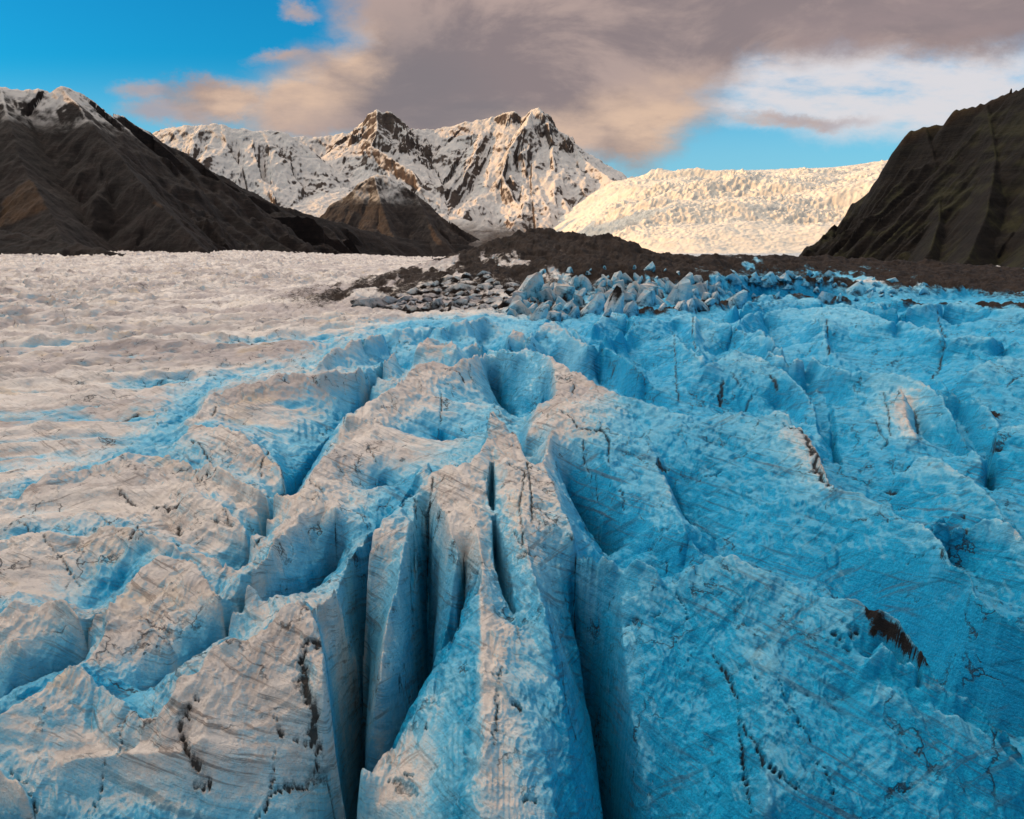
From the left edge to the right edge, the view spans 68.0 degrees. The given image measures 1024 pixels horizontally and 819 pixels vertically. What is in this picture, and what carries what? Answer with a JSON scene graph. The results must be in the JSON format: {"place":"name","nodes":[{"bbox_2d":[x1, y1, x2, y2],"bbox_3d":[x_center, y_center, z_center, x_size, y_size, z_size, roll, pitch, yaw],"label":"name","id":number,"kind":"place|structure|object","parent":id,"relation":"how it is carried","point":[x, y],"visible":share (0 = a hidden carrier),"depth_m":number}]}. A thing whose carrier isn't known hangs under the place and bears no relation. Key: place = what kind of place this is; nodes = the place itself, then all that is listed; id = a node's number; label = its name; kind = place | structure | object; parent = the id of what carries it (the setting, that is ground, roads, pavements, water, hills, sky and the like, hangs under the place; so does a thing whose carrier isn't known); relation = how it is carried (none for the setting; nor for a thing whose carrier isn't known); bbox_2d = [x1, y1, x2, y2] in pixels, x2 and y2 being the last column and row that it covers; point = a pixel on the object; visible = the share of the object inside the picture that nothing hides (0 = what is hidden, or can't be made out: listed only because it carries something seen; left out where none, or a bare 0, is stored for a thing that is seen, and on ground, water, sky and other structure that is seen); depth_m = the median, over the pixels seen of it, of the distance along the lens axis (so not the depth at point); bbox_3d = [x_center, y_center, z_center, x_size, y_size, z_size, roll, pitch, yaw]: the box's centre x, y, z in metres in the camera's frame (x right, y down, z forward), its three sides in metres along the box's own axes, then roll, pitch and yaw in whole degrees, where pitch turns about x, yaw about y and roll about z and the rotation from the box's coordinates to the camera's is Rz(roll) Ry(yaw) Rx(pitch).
{"place":"outdoors","nodes":[
{"label":"outdoors","id":0,"kind":"place"},
{"bbox_2d":[0,86,473,258],"bbox_3d":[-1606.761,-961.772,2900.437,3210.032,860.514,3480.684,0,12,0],"label":"hillside","id":1,"kind":"structure","parent":0,"point":[81,173],"depth_m":2334.98},
{"bbox_2d":[153,108,633,246],"bbox_3d":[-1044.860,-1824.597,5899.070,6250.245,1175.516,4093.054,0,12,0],"label":"snowy mountain","id":2,"kind":"structure","parent":0,"point":[484,181],"depth_m":5675.77},
{"bbox_2d":[320,174,479,256],"bbox_3d":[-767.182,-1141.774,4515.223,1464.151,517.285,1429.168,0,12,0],"label":"knoll","id":3,"kind":"structure","parent":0,"point":[385,205],"depth_m":4437.58},
{"bbox_2d":[0,250,1023,818],"bbox_3d":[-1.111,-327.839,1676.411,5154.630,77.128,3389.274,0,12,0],"label":"glacier","id":4,"kind":"object","parent":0,"point":[78,392],"visible":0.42,"depth_m":185.59},
{"bbox_2d":[0,590,61,697],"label":"ice ridge","id":5,"kind":"structure","parent":4,"relation":"on","point":[26,657],"depth_m":58.62},
{"bbox_2d":[0,766,62,818],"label":"ice ridge","id":6,"kind":"structure","parent":4,"relation":"on","point":[24,799],"depth_m":44.60},
{"bbox_2d":[0,599,145,669],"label":"ice ridge","id":7,"kind":"structure","parent":4,"relation":"on","point":[59,625],"depth_m":60.81},
{"bbox_2d":[0,514,248,608],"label":"ice ridge","id":8,"kind":"structure","parent":4,"relation":"on","point":[81,570],"depth_m":73.94},
{"bbox_2d":[0,449,287,538],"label":"ice ridge","id":9,"kind":"structure","parent":4,"relation":"on","point":[132,486],"depth_m":91.34},
{"bbox_2d":[48,540,292,690],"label":"ice ridge","id":10,"kind":"structure","parent":4,"relation":"on","point":[177,608],"depth_m":65.55},
{"bbox_2d":[0,600,386,818],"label":"ice ridge","id":11,"kind":"structure","parent":4,"relation":"on","point":[236,728],"depth_m":49.63},
{"bbox_2d":[165,492,263,569],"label":"ice ridge","id":12,"kind":"structure","parent":4,"relation":"on","point":[203,521],"depth_m":82.29},
{"bbox_2d":[136,420,307,496],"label":"ice ridge","id":13,"kind":"structure","parent":4,"relation":"on","point":[237,453],"depth_m":110.07},
{"bbox_2d":[169,353,406,471],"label":"ice ridge","id":14,"kind":"structure","parent":4,"relation":"on","point":[301,415],"depth_m":146.08},
{"bbox_2d":[218,334,389,385],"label":"ice ridge","id":15,"kind":"structure","parent":4,"relation":"on","point":[351,356],"depth_m":193.76},
{"bbox_2d":[257,442,395,593],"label":"ice ridge","id":16,"kind":"structure","parent":4,"relation":"on","point":[347,486],"depth_m":86.81},
{"bbox_2d":[282,463,431,818],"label":"ice ridge","id":17,"kind":"structure","parent":4,"relation":"on","point":[390,534],"depth_m":71.92},
{"bbox_2d":[365,463,431,772],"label":"ice ridge","id":18,"kind":"structure","parent":4,"relation":"on","point":[399,665],"depth_m":71.26},
{"bbox_2d":[311,353,523,485],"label":"ice ridge","id":19,"kind":"structure","parent":4,"relation":"on","point":[422,411],"depth_m":135.65},
{"bbox_2d":[406,337,468,373],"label":"ice ridge","id":20,"kind":"structure","parent":4,"relation":"on","point":[427,350],"depth_m":196.25},
{"bbox_2d":[422,472,464,674],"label":"ice ridge","id":21,"kind":"structure","parent":4,"relation":"on","point":[446,564],"depth_m":77.05},
{"bbox_2d":[357,316,541,362],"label":"ice ridge","id":22,"kind":"structure","parent":4,"relation":"on","point":[402,340],"depth_m":242.09},
{"bbox_2d":[462,343,482,357],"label":"ice ridge","id":23,"kind":"structure","parent":4,"relation":"on","point":[471,350],"depth_m":204.82},
{"bbox_2d":[372,584,577,818],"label":"ice ridge","id":24,"kind":"structure","parent":4,"relation":"on","point":[482,734],"depth_m":51.77},
{"bbox_2d":[394,411,602,818],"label":"ice ridge","id":25,"kind":"structure","parent":4,"relation":"on","point":[498,502],"depth_m":76.97},
{"bbox_2d":[496,329,528,351],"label":"ice ridge","id":26,"kind":"structure","parent":4,"relation":"on","point":[515,341],"depth_m":207.86},
{"bbox_2d":[487,348,550,415],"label":"ice ridge","id":27,"kind":"structure","parent":4,"relation":"on","point":[517,374],"depth_m":183.12},
{"bbox_2d":[506,406,536,456],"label":"ice ridge","id":28,"kind":"structure","parent":4,"relation":"on","point":[524,436],"depth_m":127.14},
{"bbox_2d":[493,321,585,371],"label":"ice ridge","id":29,"kind":"structure","parent":4,"relation":"on","point":[557,342],"depth_m":214.78},
{"bbox_2d":[580,312,635,340],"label":"ice ridge","id":30,"kind":"structure","parent":4,"relation":"on","point":[601,327],"depth_m":253.63},
{"bbox_2d":[567,328,667,404],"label":"ice ridge","id":31,"kind":"structure","parent":4,"relation":"on","point":[611,370],"depth_m":187.81},
{"bbox_2d":[631,334,704,384],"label":"ice ridge","id":32,"kind":"structure","parent":4,"relation":"on","point":[665,359],"depth_m":195.73},
{"bbox_2d":[589,313,787,366],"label":"ice ridge","id":33,"kind":"structure","parent":4,"relation":"on","point":[696,335],"depth_m":223.85},
{"bbox_2d":[608,445,838,598],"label":"ice ridge","id":34,"kind":"structure","parent":4,"relation":"on","point":[669,542],"depth_m":91.07},
{"bbox_2d":[653,350,833,460],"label":"ice ridge","id":35,"kind":"structure","parent":4,"relation":"on","point":[735,381],"depth_m":159.22},
{"bbox_2d":[507,357,1023,737],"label":"ice ridge","id":36,"kind":"structure","parent":4,"relation":"on","point":[771,492],"depth_m":90.98},
{"bbox_2d":[575,554,1023,818],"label":"ice ridge","id":37,"kind":"structure","parent":4,"relation":"on","point":[754,736],"depth_m":60.04},
{"bbox_2d":[709,298,1023,348],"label":"ice ridge","id":38,"kind":"structure","parent":4,"relation":"on","point":[950,320],"depth_m":292.56},
{"bbox_2d":[764,351,985,487],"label":"ice ridge","id":39,"kind":"structure","parent":4,"relation":"on","point":[876,417],"depth_m":134.38},
{"bbox_2d":[730,306,1023,380],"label":"ice ridge","id":40,"kind":"structure","parent":4,"relation":"on","point":[851,339],"depth_m":224.94},
{"bbox_2d":[841,646,943,719],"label":"ice ridge","id":41,"kind":"structure","parent":4,"relation":"on","point":[864,675],"depth_m":56.22},
{"bbox_2d":[830,456,1023,540],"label":"ice ridge","id":42,"kind":"structure","parent":4,"relation":"on","point":[927,489],"depth_m":96.05},
{"bbox_2d":[835,682,1023,818],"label":"ice ridge","id":43,"kind":"structure","parent":4,"relation":"on","point":[902,755],"depth_m":50.84},
{"bbox_2d":[936,390,1006,452],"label":"ice ridge","id":44,"kind":"structure","parent":4,"relation":"on","point":[979,426],"depth_m":131.55},
{"bbox_2d":[920,356,1023,760],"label":"ice ridge","id":45,"kind":"structure","parent":4,"relation":"on","point":[997,385],"depth_m":147.51},
{"bbox_2d":[929,518,1023,613],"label":"ice ridge","id":46,"kind":"structure","parent":4,"relation":"on","point":[988,554],"depth_m":77.55},
{"bbox_2d":[980,424,1023,489],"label":"ice ridge","id":47,"kind":"structure","parent":4,"relation":"on","point":[1005,439],"depth_m":114.37},
{"bbox_2d":[990,449,1023,490],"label":"ice ridge","id":48,"kind":"structure","parent":4,"relation":"on","point":[1008,470],"depth_m":108.01},
{"bbox_2d":[0,0,1023,177],"label":"sky","id":49,"kind":"structure","parent":0,"point":[639,86]},
{"bbox_2d":[35,227,1023,324],"bbox_3d":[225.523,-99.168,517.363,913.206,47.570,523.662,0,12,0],"label":"moraine","id":50,"kind":"structure","parent":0,"point":[519,256],"depth_m":421.49},
{"bbox_2d":[351,297,389,308],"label":"ice block","id":51,"kind":"structure","parent":50,"relation":"on","point":[374,302],"depth_m":318.52},
{"bbox_2d":[382,295,397,303],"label":"ice block","id":52,"kind":"structure","parent":50,"relation":"on","point":[389,299],"depth_m":327.57},
{"bbox_2d":[382,304,402,309],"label":"ice block","id":53,"kind":"structure","parent":50,"relation":"on","point":[392,306],"depth_m":314.99},
{"bbox_2d":[395,295,413,302],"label":"ice block","id":54,"kind":"structure","parent":50,"relation":"on","point":[405,298],"depth_m":330.90},
{"bbox_2d":[406,287,423,294],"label":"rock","id":55,"kind":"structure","parent":50,"relation":"on","point":[414,291],"depth_m":350.17},
{"bbox_2d":[406,305,423,313],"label":"ice block","id":56,"kind":"structure","parent":50,"relation":"on","point":[413,309],"depth_m":310.53},
{"bbox_2d":[420,305,433,311],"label":"ice block","id":57,"kind":"structure","parent":50,"relation":"on","point":[427,308],"depth_m":313.11},
{"bbox_2d":[422,293,441,298],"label":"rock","id":58,"kind":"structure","parent":50,"relation":"on","point":[431,295],"depth_m":337.72},
{"bbox_2d":[430,288,441,294],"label":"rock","id":59,"kind":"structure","parent":50,"relation":"on","point":[438,291],"depth_m":351.31},
{"bbox_2d":[430,298,443,309],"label":"ice block","id":60,"kind":"structure","parent":50,"relation":"on","point":[436,303],"depth_m":320.83},
{"bbox_2d":[439,274,452,282],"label":"ice block","id":61,"kind":"structure","parent":50,"relation":"on","point":[445,278],"depth_m":367.80},
{"bbox_2d":[442,283,475,292],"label":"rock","id":62,"kind":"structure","parent":50,"relation":"on","point":[456,288],"depth_m":350.29},
{"bbox_2d":[448,298,469,306],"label":"ice block","id":63,"kind":"structure","parent":50,"relation":"on","point":[460,302],"depth_m":324.38},
{"bbox_2d":[458,280,477,285],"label":"ice block","id":64,"kind":"structure","parent":50,"relation":"on","point":[474,283],"depth_m":359.97},
{"bbox_2d":[475,270,489,277],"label":"ice block","id":65,"kind":"structure","parent":50,"relation":"on","point":[481,274],"depth_m":371.07},
{"bbox_2d":[475,282,492,289],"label":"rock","id":66,"kind":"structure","parent":50,"relation":"on","point":[487,286],"depth_m":349.62},
{"bbox_2d":[478,297,502,302],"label":"ice block","id":67,"kind":"structure","parent":50,"relation":"on","point":[493,299],"depth_m":330.69},
{"bbox_2d":[498,296,513,308],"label":"ice block","id":68,"kind":"structure","parent":50,"relation":"on","point":[506,302],"depth_m":322.81},
{"bbox_2d":[503,282,520,288],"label":"ice block","id":69,"kind":"structure","parent":50,"relation":"on","point":[509,285],"depth_m":353.28},
{"bbox_2d":[507,308,517,315],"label":"ice block","id":70,"kind":"structure","parent":50,"relation":"on","point":[512,312],"depth_m":300.35},
{"bbox_2d":[508,295,526,307],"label":"ice block","id":71,"kind":"structure","parent":50,"relation":"on","point":[516,297],"depth_m":314.68},
{"bbox_2d":[505,300,530,315],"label":"ice block","id":72,"kind":"structure","parent":50,"relation":"on","point":[519,307],"depth_m":311.04},
{"bbox_2d":[512,290,526,299],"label":"ice block","id":73,"kind":"structure","parent":50,"relation":"on","point":[522,294],"depth_m":326.90},
{"bbox_2d":[518,272,543,299],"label":"ice block","id":74,"kind":"structure","parent":50,"relation":"on","point":[531,285],"depth_m":339.71},
{"bbox_2d":[529,302,547,320],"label":"ice block","id":75,"kind":"structure","parent":50,"relation":"on","point":[540,311],"depth_m":299.51},
{"bbox_2d":[538,288,553,302],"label":"ice block","id":76,"kind":"structure","parent":50,"relation":"on","point":[544,295],"depth_m":333.28},
{"bbox_2d":[546,310,561,322],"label":"ice block","id":77,"kind":"structure","parent":50,"relation":"on","point":[553,315],"depth_m":274.98},
{"bbox_2d":[550,302,561,310],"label":"ice block","id":78,"kind":"structure","parent":50,"relation":"on","point":[557,307],"depth_m":306.50},
{"bbox_2d":[556,296,565,309],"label":"ice block","id":79,"kind":"structure","parent":50,"relation":"on","point":[559,299],"depth_m":312.21},
{"bbox_2d":[555,284,572,301],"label":"ice block","id":80,"kind":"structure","parent":50,"relation":"on","point":[564,292],"depth_m":336.16},
{"bbox_2d":[562,302,580,315],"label":"ice block","id":81,"kind":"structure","parent":50,"relation":"on","point":[567,308],"depth_m":301.70},
{"bbox_2d":[568,306,579,318],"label":"ice block","id":82,"kind":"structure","parent":50,"relation":"on","point":[574,312],"depth_m":300.99},
{"bbox_2d":[573,294,584,305],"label":"ice block","id":83,"kind":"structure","parent":50,"relation":"on","point":[578,300],"depth_m":325.32},
{"bbox_2d":[574,276,585,290],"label":"ice block","id":84,"kind":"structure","parent":50,"relation":"on","point":[578,283],"depth_m":357.00},
{"bbox_2d":[582,277,594,291],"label":"ice block","id":85,"kind":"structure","parent":50,"relation":"on","point":[587,285],"depth_m":352.58},
{"bbox_2d":[580,293,604,316],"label":"ice block","id":86,"kind":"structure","parent":50,"relation":"on","point":[595,304],"depth_m":305.95},
{"bbox_2d":[604,285,623,313],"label":"ice block","id":87,"kind":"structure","parent":50,"relation":"on","point":[615,301],"depth_m":313.78},
{"bbox_2d":[611,271,621,280],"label":"ice block","id":88,"kind":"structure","parent":50,"relation":"on","point":[618,274],"depth_m":377.91},
{"bbox_2d":[612,280,625,289],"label":"ice block","id":89,"kind":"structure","parent":50,"relation":"on","point":[621,282],"depth_m":357.42},
{"bbox_2d":[621,273,632,283],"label":"ice block","id":90,"kind":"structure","parent":50,"relation":"on","point":[626,278],"depth_m":377.31},
{"bbox_2d":[624,292,635,304],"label":"ice block","id":91,"kind":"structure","parent":50,"relation":"on","point":[629,297],"depth_m":349.26},
{"bbox_2d":[624,300,638,317],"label":"ice block","id":92,"kind":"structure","parent":50,"relation":"on","point":[631,309],"depth_m":317.17},
{"bbox_2d":[627,288,638,300],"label":"ice block","id":93,"kind":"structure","parent":50,"relation":"on","point":[632,290],"depth_m":355.43},
{"bbox_2d":[636,289,655,306],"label":"ice block","id":94,"kind":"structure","parent":50,"relation":"on","point":[646,297],"depth_m":348.60},
{"bbox_2d":[638,283,657,295],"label":"ice block","id":95,"kind":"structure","parent":50,"relation":"on","point":[642,287],"depth_m":359.12},
{"bbox_2d":[643,261,654,271],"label":"ice block","id":96,"kind":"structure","parent":50,"relation":"on","point":[650,266],"depth_m":394.01},
{"bbox_2d":[656,295,667,305],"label":"ice block","id":97,"kind":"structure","parent":50,"relation":"on","point":[659,301],"depth_m":355.25},
{"bbox_2d":[664,280,674,293],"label":"ice block","id":98,"kind":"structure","parent":50,"relation":"on","point":[669,286],"depth_m":372.02},
{"bbox_2d":[665,277,692,304],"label":"ice block","id":99,"kind":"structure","parent":50,"relation":"on","point":[681,290],"depth_m":356.49},
{"bbox_2d":[674,300,687,311],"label":"ice block","id":100,"kind":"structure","parent":50,"relation":"on","point":[680,305],"depth_m":326.69},
{"bbox_2d":[685,272,693,284],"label":"ice block","id":101,"kind":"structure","parent":50,"relation":"on","point":[689,276],"depth_m":390.51},
{"bbox_2d":[686,298,696,312],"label":"ice block","id":102,"kind":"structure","parent":50,"relation":"on","point":[691,304],"depth_m":330.53},
{"bbox_2d":[694,275,703,283],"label":"ice block","id":103,"kind":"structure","parent":50,"relation":"on","point":[698,279],"depth_m":394.15},
{"bbox_2d":[691,283,707,297],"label":"ice block","id":104,"kind":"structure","parent":50,"relation":"on","point":[701,287],"depth_m":380.04},
{"bbox_2d":[694,298,709,311],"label":"ice block","id":105,"kind":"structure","parent":50,"relation":"on","point":[701,306],"depth_m":337.07},
{"bbox_2d":[701,292,711,299],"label":"ice block","id":106,"kind":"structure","parent":50,"relation":"on","point":[706,295],"depth_m":341.41},
{"bbox_2d":[704,298,714,306],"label":"ice block","id":107,"kind":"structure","parent":50,"relation":"on","point":[709,302],"depth_m":338.85},
{"bbox_2d":[708,285,717,292],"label":"ice block","id":108,"kind":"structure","parent":50,"relation":"on","point":[713,288],"depth_m":397.53},
{"bbox_2d":[712,291,719,304],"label":"ice block","id":109,"kind":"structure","parent":50,"relation":"on","point":[716,295],"depth_m":341.42},
{"bbox_2d":[724,273,741,284],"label":"ice block","id":110,"kind":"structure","parent":50,"relation":"on","point":[733,279],"depth_m":418.29},
{"bbox_2d":[726,289,747,309],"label":"ice block","id":111,"kind":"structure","parent":50,"relation":"on","point":[739,300],"depth_m":347.48},
{"bbox_2d":[747,274,762,282],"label":"ice block","id":112,"kind":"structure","parent":50,"relation":"on","point":[754,278],"depth_m":426.92},
{"bbox_2d":[759,277,774,287],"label":"ice block","id":113,"kind":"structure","parent":50,"relation":"on","point":[764,284],"depth_m":429.04},
{"bbox_2d":[761,272,776,283],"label":"ice block","id":114,"kind":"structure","parent":50,"relation":"on","point":[772,277],"depth_m":429.46},
{"bbox_2d":[779,273,790,281],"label":"ice block","id":115,"kind":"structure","parent":50,"relation":"on","point":[784,277],"depth_m":432.44},
{"bbox_2d":[817,291,835,304],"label":"ice block","id":116,"kind":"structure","parent":50,"relation":"on","point":[825,297],"depth_m":368.34},
{"bbox_2d":[846,282,866,296],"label":"ice block","id":117,"kind":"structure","parent":50,"relation":"on","point":[856,289],"depth_m":431.66},
{"bbox_2d":[919,287,929,294],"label":"ice block","id":118,"kind":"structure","parent":50,"relation":"on","point":[923,291],"depth_m":429.08},
{"bbox_2d":[553,160,887,253],"bbox_3d":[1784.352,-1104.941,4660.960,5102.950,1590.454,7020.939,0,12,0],"label":"icefall","id":119,"kind":"object","parent":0,"point":[696,210],"visible":0.33,"depth_m":2725.14},
{"bbox_2d":[799,88,1023,267],"bbox_3d":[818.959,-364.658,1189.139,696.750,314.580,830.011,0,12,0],"label":"cliff","id":120,"kind":"structure","parent":0,"point":[951,190],"depth_m":1171.27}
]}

